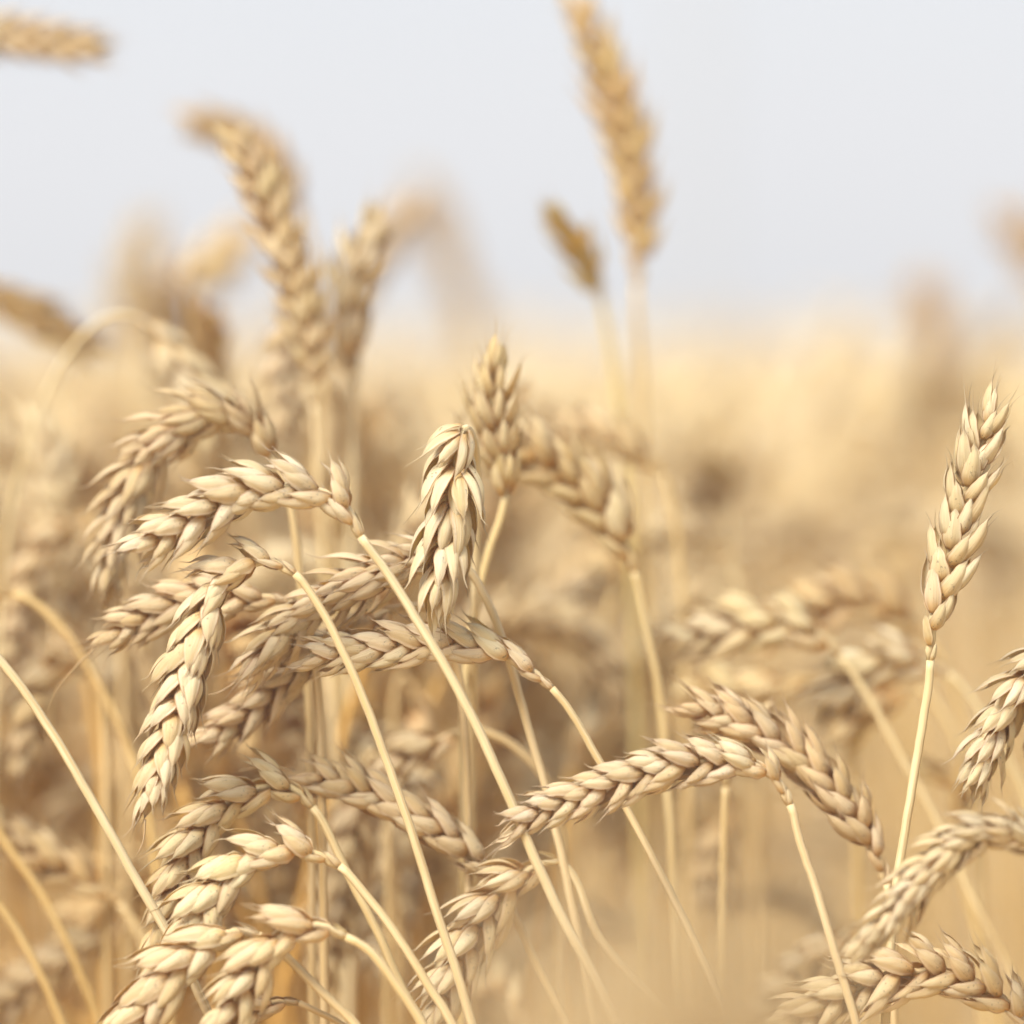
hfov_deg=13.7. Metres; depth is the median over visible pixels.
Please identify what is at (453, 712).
wheat plant
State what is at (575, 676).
wheat plant
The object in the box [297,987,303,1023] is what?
wheat plant
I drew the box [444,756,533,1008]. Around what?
wheat plant
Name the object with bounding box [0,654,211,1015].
wheat plant
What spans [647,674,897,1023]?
wheat plant
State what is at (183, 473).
wheat plant
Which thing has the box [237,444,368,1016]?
wheat plant
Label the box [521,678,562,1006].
wheat plant
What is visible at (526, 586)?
wheat plant
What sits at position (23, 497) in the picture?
wheat plant
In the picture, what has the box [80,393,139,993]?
wheat plant
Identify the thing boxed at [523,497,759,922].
wheat plant
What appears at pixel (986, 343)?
wheat plant
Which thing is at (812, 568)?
wheat plant
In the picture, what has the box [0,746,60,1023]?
wheat plant
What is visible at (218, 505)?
wheat plant
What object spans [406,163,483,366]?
wheat plant
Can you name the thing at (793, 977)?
wheat plant
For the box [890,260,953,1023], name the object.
wheat plant
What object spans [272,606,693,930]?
wheat plant
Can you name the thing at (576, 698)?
wheat plant
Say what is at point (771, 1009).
wheat plant
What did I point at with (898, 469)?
wheat plant
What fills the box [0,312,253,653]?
wheat plant
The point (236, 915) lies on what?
wheat plant
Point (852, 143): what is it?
sky
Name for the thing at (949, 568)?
wheat plant
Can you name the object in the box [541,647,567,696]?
wheat plant
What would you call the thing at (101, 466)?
wheat plant
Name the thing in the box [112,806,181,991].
wheat plant
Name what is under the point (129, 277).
wheat plant
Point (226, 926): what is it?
wheat plant
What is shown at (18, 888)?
wheat plant
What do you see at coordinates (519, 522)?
wheat plant
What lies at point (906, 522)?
wheat plant
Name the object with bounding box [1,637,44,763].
wheat plant
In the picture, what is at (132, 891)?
wheat plant
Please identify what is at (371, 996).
wheat plant
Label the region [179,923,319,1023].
wheat plant
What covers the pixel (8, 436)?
wheat plant
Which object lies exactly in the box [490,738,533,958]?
wheat plant
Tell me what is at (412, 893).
wheat plant
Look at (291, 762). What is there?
wheat plant
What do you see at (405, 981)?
wheat plant
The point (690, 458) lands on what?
wheat plant
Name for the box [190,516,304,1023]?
wheat plant
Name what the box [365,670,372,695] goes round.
wheat plant
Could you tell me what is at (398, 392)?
wheat plant
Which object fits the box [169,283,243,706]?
wheat plant
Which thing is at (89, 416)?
wheat plant
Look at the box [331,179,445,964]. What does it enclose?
wheat plant
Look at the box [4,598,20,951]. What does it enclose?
wheat plant
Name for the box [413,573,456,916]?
wheat plant
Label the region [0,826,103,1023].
wheat plant
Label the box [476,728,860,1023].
wheat plant
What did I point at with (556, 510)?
wheat plant
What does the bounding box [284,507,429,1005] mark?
wheat plant
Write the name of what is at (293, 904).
wheat plant
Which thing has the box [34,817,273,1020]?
wheat plant
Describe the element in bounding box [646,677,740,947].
wheat plant
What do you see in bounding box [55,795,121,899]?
wheat plant
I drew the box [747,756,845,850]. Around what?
wheat plant
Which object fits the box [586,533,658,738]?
wheat plant
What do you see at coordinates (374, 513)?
wheat plant
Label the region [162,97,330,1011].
wheat plant
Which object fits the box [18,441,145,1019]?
wheat plant
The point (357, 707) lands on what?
wheat plant
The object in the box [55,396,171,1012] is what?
wheat plant
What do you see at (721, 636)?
wheat plant
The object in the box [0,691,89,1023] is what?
wheat plant
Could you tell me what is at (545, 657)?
wheat plant
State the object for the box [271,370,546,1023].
wheat plant
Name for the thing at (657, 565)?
wheat plant
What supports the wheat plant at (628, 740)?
on the ground
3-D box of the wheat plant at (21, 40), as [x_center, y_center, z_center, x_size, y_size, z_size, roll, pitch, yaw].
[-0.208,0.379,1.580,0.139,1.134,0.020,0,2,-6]
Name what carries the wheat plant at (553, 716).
on the ground
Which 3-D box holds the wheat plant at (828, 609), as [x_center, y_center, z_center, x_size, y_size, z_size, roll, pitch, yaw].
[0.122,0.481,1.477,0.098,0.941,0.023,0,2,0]
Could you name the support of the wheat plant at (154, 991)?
on the ground
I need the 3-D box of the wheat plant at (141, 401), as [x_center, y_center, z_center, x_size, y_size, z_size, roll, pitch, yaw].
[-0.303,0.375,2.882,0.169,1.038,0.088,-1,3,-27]
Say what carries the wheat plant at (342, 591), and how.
on the ground
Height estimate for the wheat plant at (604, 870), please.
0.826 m
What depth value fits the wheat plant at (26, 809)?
1.84 m
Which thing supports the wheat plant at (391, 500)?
on the ground
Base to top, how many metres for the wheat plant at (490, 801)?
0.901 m
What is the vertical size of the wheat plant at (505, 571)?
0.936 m
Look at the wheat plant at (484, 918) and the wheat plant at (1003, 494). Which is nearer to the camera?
the wheat plant at (484, 918)
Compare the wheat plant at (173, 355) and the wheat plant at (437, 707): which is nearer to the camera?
the wheat plant at (173, 355)
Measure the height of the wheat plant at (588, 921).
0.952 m
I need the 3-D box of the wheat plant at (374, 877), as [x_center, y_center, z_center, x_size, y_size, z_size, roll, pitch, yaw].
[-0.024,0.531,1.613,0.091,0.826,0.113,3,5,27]
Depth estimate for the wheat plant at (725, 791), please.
1.33 m
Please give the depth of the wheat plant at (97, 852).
1.92 m
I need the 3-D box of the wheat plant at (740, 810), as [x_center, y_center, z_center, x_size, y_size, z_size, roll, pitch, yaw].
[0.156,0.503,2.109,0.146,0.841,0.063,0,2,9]
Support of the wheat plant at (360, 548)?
on the ground
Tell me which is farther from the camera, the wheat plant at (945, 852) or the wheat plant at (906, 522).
the wheat plant at (906, 522)
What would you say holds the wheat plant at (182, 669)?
on the ground
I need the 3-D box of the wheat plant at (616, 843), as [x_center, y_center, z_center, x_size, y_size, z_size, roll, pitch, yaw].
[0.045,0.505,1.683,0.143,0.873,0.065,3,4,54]
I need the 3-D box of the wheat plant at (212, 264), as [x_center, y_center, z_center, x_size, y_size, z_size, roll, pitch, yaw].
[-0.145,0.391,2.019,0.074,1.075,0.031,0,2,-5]
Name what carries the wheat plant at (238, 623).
on the ground
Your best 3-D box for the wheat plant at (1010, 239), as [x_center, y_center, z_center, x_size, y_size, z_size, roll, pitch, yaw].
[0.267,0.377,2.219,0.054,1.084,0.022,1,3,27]
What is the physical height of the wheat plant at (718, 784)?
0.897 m
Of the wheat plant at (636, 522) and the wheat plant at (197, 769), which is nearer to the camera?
the wheat plant at (197, 769)
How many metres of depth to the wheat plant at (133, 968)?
1.60 m
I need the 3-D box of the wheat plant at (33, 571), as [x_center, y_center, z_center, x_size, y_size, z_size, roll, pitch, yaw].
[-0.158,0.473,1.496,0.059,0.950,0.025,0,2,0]
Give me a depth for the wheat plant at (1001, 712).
1.26 m
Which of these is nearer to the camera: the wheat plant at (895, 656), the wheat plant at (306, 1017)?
the wheat plant at (895, 656)
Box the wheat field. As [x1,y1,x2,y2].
[0,303,1023,1023]
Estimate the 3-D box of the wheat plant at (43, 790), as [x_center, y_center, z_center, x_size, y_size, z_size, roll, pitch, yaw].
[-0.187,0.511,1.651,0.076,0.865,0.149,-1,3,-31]
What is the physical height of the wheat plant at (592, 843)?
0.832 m
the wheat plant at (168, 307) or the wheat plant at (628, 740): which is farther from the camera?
the wheat plant at (168, 307)
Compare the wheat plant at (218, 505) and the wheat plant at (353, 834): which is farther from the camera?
the wheat plant at (353, 834)
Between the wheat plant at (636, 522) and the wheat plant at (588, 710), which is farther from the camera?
the wheat plant at (636, 522)
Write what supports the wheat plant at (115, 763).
on the ground
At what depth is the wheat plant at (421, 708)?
1.46 m
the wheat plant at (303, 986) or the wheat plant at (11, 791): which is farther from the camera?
the wheat plant at (11, 791)
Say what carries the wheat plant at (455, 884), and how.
on the ground
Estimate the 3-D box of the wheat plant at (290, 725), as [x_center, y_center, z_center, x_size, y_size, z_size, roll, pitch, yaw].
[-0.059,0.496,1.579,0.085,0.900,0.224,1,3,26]
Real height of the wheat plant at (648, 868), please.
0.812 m
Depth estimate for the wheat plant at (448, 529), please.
1.25 m
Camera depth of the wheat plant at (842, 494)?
2.92 m
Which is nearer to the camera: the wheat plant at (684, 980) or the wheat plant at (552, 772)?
the wheat plant at (684, 980)
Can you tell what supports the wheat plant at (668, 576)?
on the ground
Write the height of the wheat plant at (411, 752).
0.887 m
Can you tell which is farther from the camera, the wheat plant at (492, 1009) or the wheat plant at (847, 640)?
the wheat plant at (847, 640)
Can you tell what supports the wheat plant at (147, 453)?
on the ground
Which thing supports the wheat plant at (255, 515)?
on the ground
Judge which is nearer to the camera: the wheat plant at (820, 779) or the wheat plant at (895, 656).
the wheat plant at (820, 779)
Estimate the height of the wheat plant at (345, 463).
0.967 m
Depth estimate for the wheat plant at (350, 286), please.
1.46 m
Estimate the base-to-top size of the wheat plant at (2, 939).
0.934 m
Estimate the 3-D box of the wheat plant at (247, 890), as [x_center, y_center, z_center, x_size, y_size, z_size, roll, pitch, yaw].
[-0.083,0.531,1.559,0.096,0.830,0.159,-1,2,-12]
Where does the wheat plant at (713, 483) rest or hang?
on the ground
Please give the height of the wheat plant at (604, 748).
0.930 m
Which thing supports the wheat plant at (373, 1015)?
on the ground
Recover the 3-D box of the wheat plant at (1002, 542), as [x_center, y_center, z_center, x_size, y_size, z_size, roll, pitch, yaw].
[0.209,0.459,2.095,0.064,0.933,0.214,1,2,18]
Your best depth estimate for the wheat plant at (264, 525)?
2.50 m
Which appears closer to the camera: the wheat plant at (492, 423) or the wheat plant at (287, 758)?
the wheat plant at (492, 423)
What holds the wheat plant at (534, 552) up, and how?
on the ground
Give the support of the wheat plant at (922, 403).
on the ground
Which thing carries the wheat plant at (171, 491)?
on the ground
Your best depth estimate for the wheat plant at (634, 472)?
2.44 m
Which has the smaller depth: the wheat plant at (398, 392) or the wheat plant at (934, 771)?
the wheat plant at (934, 771)
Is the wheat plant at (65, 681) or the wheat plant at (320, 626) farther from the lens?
the wheat plant at (65, 681)
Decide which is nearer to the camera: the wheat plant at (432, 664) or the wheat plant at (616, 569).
the wheat plant at (616, 569)
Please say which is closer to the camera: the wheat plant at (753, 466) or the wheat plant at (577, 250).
the wheat plant at (577, 250)
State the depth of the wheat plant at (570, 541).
1.89 m
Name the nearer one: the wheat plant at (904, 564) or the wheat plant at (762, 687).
the wheat plant at (762, 687)
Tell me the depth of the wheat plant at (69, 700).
1.85 m
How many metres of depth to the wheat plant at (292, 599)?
1.84 m
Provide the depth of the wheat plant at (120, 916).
1.71 m
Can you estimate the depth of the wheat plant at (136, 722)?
1.86 m
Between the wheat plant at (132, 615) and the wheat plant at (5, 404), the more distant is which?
the wheat plant at (5, 404)
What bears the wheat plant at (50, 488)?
on the ground
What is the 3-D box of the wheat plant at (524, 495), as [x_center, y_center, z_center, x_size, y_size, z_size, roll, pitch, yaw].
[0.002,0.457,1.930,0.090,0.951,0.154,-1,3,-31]
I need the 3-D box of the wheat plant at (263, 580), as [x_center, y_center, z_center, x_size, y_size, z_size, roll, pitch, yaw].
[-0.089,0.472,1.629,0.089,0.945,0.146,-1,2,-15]
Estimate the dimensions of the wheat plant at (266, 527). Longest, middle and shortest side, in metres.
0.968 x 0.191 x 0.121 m
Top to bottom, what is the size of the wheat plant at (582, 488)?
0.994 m
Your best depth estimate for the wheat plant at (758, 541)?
2.08 m
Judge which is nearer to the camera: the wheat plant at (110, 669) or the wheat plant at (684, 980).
the wheat plant at (684, 980)
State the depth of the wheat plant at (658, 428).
2.78 m
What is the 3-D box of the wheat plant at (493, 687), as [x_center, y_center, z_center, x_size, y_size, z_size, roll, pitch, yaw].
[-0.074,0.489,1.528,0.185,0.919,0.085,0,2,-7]
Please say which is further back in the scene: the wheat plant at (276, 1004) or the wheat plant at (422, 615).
the wheat plant at (422, 615)
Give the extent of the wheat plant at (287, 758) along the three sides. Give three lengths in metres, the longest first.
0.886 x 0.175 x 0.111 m
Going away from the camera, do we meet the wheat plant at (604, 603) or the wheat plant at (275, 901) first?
the wheat plant at (275, 901)
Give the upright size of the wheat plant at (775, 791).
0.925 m
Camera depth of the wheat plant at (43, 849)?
1.39 m
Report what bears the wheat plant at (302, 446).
on the ground
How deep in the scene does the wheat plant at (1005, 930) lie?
2.57 m
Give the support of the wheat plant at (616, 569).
on the ground
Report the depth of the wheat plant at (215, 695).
1.68 m
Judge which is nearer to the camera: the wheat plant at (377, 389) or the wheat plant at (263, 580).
the wheat plant at (263, 580)
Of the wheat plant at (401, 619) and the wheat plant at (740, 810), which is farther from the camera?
the wheat plant at (740, 810)
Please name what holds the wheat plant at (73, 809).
on the ground
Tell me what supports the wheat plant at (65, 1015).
on the ground
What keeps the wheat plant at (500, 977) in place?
on the ground
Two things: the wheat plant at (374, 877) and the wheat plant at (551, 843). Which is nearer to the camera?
the wheat plant at (374, 877)
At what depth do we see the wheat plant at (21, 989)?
1.43 m
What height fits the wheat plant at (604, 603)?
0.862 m
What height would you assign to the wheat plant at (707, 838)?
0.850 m
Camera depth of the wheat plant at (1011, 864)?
2.21 m
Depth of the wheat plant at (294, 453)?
1.63 m
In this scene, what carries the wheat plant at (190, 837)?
on the ground
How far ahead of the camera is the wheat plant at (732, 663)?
2.69 m
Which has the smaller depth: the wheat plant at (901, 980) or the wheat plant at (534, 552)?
the wheat plant at (901, 980)
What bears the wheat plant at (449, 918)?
on the ground
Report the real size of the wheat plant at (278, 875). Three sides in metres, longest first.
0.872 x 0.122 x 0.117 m
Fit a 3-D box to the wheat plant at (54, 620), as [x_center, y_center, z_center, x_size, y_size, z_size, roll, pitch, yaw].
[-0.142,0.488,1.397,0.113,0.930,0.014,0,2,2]
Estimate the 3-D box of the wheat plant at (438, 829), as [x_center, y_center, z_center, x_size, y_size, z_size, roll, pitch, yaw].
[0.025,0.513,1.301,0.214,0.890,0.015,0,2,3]
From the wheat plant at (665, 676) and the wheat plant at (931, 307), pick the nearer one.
the wheat plant at (665, 676)
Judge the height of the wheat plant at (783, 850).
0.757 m
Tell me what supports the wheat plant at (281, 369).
on the ground
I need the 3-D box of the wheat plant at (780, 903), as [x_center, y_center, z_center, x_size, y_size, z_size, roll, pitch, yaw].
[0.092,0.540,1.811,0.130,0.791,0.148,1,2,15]
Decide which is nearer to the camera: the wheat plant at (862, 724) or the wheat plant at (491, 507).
the wheat plant at (862, 724)
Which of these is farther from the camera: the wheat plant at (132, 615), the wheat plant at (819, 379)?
the wheat plant at (819, 379)
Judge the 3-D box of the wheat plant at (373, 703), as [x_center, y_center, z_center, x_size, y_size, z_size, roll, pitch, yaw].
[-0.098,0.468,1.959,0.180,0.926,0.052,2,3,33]
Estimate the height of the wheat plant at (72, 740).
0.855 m
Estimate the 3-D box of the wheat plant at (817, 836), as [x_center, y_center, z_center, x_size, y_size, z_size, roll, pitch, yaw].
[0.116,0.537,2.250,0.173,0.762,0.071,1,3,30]
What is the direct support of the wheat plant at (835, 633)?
on the ground
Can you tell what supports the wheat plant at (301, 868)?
on the ground
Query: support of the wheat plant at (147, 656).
on the ground
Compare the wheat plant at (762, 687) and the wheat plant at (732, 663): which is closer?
the wheat plant at (762, 687)
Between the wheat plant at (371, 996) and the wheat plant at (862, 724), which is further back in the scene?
the wheat plant at (371, 996)
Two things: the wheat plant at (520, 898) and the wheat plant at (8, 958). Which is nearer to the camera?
the wheat plant at (8, 958)
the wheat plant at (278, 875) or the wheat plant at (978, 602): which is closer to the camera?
the wheat plant at (278, 875)
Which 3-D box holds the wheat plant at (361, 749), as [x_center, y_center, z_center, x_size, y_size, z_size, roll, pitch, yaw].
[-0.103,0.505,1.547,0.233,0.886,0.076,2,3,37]
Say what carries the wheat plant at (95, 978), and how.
on the ground
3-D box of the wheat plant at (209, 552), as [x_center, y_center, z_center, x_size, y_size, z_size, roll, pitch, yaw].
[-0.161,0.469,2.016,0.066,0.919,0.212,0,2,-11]
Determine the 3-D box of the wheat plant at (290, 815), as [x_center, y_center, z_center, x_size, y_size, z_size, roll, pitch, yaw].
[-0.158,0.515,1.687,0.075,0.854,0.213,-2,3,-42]
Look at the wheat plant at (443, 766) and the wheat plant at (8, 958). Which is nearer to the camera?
the wheat plant at (8, 958)
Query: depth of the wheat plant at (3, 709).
1.82 m
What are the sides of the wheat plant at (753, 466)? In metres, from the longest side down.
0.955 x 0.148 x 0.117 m
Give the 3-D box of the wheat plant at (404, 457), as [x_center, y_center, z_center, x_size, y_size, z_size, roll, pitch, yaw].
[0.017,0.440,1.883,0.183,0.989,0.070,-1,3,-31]
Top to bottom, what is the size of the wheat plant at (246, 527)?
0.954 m
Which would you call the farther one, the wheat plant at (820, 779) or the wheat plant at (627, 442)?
the wheat plant at (627, 442)
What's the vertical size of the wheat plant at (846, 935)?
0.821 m
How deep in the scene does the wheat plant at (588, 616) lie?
2.19 m
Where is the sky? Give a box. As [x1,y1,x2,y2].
[0,0,1023,336]
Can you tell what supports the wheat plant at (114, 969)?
on the ground
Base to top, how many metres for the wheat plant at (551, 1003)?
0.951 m
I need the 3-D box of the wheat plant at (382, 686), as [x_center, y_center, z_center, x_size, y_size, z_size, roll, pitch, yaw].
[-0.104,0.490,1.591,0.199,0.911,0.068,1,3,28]
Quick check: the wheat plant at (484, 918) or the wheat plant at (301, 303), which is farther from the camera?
the wheat plant at (301, 303)
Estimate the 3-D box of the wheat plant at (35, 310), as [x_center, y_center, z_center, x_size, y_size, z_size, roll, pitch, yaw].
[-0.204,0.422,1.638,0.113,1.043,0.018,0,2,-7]
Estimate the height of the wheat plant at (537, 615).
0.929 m
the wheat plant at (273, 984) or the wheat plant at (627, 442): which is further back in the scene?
the wheat plant at (273, 984)
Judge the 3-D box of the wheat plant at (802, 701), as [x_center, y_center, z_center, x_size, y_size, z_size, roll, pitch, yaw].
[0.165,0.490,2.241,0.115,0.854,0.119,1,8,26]
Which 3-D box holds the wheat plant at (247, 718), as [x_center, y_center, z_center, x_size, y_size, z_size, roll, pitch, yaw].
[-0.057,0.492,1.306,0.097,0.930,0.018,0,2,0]
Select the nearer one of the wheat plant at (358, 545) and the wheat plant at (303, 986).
the wheat plant at (303, 986)
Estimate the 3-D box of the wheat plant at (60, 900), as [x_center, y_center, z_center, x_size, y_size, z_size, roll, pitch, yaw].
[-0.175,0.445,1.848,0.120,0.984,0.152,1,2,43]
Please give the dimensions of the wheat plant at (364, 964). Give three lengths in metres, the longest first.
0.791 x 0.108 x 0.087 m
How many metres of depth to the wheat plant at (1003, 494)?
2.48 m
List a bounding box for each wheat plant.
[0,1,126,75]
[0,281,119,382]
[0,309,153,900]
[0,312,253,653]
[0,385,121,833]
[0,389,112,1012]
[0,416,121,966]
[0,490,81,1023]
[0,507,130,988]
[0,586,173,1023]
[0,625,111,1011]
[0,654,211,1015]
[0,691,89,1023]
[0,703,102,983]
[0,721,93,850]
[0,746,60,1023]
[0,806,143,945]
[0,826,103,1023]
[0,901,66,1023]
[0,915,18,1023]
[0,920,147,1023]
[0,938,94,1023]
[1,529,15,953]
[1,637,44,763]
[3,716,146,908]
[3,866,31,1023]
[4,466,42,1022]
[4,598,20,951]
[16,749,92,904]
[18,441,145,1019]
[20,791,42,1023]
[26,752,257,1023]
[27,652,94,997]
[31,389,122,1023]
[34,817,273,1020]
[39,881,229,1020]
[46,566,328,1023]
[52,497,218,1008]
[54,684,121,990]
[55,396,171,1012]
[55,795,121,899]
[63,1001,67,1023]
[68,469,144,1023]
[69,368,317,1023]
[70,700,202,1016]
[72,445,188,1006]
[74,888,270,1023]
[79,558,293,1023]
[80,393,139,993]
[87,608,149,751]
[94,349,241,856]
[94,444,569,925]
[94,546,228,710]
[95,919,359,1023]
[96,196,171,445]
[98,783,300,1014]
[100,815,202,981]
[112,740,141,1000]
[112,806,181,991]
[122,531,475,1023]
[122,922,228,981]
[128,541,230,1023]
[128,741,422,1015]
[128,807,456,1023]
[129,203,259,977]
[133,542,238,980]
[141,269,195,406]
[147,465,176,630]
[153,458,210,1023]
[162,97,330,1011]
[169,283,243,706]
[174,594,279,1023]
[179,896,307,1021]
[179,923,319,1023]
[181,747,298,904]
[182,981,277,1012]
[185,756,265,1023]
[187,602,473,1023]
[188,856,405,1023]
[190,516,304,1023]
[193,903,426,1023]
[199,103,342,1020]
[200,823,305,1019]
[202,593,295,985]
[207,527,413,1023]
[208,528,573,919]
[208,681,229,705]
[224,430,425,1001]
[225,366,393,1018]
[226,515,286,617]
[227,728,438,999]
[232,673,409,1020]
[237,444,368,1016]
[239,739,546,976]
[248,325,330,1023]
[250,409,330,529]
[250,679,330,923]
[251,994,345,1023]
[253,399,436,830]
[258,517,271,548]
[262,520,371,996]
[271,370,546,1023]
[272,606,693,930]
[273,901,319,1018]
[273,973,274,995]
[278,612,402,808]
[281,376,367,1020]
[283,698,446,1023]
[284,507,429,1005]
[287,556,519,994]
[290,705,427,1023]
[294,429,375,691]
[294,542,405,623]
[294,771,379,1023]
[296,748,392,1023]
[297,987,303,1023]
[299,446,361,1021]
[304,457,346,1021]
[305,798,316,1023]
[306,352,437,733]
[310,363,433,728]
[318,174,409,1023]
[330,838,429,1023]
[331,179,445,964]
[343,459,448,731]
[343,932,476,1023]
[353,619,422,1023]
[353,759,485,1010]
[354,698,360,712]
[354,843,456,1007]
[357,393,496,962]
[358,536,456,693]
[361,683,456,1023]
[363,490,549,1023]
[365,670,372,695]
[367,725,567,915]
[368,473,486,1019]
[369,484,538,984]
[370,362,414,400]
[371,600,414,706]
[380,850,455,946]
[389,672,454,1023]
[395,851,588,1023]
[399,423,489,1020]
[404,943,510,1023]
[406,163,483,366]
[407,539,604,1023]
[407,566,635,1023]
[407,865,480,1021]
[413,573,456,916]
[414,591,526,1023]
[423,486,590,1008]
[426,661,515,957]
[429,951,526,1022]
[438,384,562,765]
[438,907,610,1023]
[440,664,476,794]
[442,317,527,1022]
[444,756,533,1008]
[475,635,558,885]
[476,570,543,961]
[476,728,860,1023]
[481,394,679,920]
[481,519,588,957]
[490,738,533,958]
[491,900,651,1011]
[492,742,574,865]
[505,562,551,660]
[507,840,590,925]
[508,719,574,957]
[509,828,666,1023]
[512,491,593,901]
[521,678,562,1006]
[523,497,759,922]
[530,396,692,927]
[532,182,644,944]
[532,562,722,1008]
[533,660,578,846]
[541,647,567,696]
[548,735,682,848]
[550,590,683,906]
[552,0,673,940]
[553,508,689,671]
[553,516,643,867]
[553,670,591,881]
[556,658,663,917]
[560,466,638,669]
[564,689,633,919]
[570,726,651,918]
[573,806,748,902]
[577,847,759,1023]
[581,611,661,927]
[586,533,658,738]
[591,687,608,897]
[602,296,866,939]
[607,641,744,913]
[608,699,717,911]
[614,655,676,919]
[619,648,682,759]
[620,367,733,878]
[622,437,784,923]
[629,831,819,1023]
[635,580,1015,979]
[637,488,734,900]
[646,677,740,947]
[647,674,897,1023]
[649,495,706,940]
[651,658,864,1023]
[666,424,746,887]
[670,479,792,950]
[675,449,743,818]
[675,499,750,779]
[680,779,758,932]
[690,701,763,883]
[692,606,847,1014]
[699,657,864,934]
[704,506,879,1023]
[709,692,821,925]
[710,444,893,924]
[712,556,875,928]
[716,874,845,976]
[721,933,826,1023]
[735,542,983,1023]
[745,830,843,935]
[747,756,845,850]
[763,816,893,902]
[782,612,1023,805]
[787,922,883,1017]
[805,623,919,1023]
[810,680,991,1023]
[815,496,1023,983]
[817,921,1023,1023]
[820,594,903,1023]
[821,791,1023,972]
[835,325,954,1023]
[849,576,884,856]
[865,435,998,1022]
[872,550,929,1023]
[877,296,1021,1018]
[881,362,1022,1023]
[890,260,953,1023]
[892,747,1002,1023]
[902,496,1023,1023]
[936,356,1023,586]
[940,647,1023,811]
[961,545,1023,781]
[978,197,1023,275]
[981,765,1015,988]
[998,561,1023,1023]
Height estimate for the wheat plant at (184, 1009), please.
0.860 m
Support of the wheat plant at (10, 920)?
on the ground
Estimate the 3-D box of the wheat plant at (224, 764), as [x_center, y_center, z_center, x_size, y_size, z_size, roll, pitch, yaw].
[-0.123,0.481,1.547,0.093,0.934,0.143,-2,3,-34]
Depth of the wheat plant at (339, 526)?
1.50 m
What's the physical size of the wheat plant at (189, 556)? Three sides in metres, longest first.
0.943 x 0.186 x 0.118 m
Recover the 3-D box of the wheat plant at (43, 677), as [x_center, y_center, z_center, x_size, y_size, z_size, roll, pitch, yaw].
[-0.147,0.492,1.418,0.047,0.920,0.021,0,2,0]
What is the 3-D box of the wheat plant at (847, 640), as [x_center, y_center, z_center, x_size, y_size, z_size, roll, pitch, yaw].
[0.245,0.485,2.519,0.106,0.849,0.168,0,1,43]
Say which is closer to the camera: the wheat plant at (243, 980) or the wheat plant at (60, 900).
the wheat plant at (243, 980)
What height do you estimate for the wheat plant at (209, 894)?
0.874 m
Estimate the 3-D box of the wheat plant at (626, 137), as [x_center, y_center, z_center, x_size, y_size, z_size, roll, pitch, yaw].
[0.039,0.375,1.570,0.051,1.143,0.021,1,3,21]
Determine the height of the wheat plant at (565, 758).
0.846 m
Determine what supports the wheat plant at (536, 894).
on the ground
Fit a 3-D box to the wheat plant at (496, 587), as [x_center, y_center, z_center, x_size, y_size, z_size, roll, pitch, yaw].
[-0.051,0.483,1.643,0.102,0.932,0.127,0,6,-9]
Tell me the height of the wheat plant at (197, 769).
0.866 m
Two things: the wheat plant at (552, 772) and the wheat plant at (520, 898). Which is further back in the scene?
the wheat plant at (520, 898)
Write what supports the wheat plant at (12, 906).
on the ground
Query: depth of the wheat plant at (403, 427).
1.83 m
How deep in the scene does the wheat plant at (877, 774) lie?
2.79 m
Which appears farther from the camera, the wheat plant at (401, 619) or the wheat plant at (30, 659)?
the wheat plant at (30, 659)
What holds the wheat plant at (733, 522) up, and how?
on the ground
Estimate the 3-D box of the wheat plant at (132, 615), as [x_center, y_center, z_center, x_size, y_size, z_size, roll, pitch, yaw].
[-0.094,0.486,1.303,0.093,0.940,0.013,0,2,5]

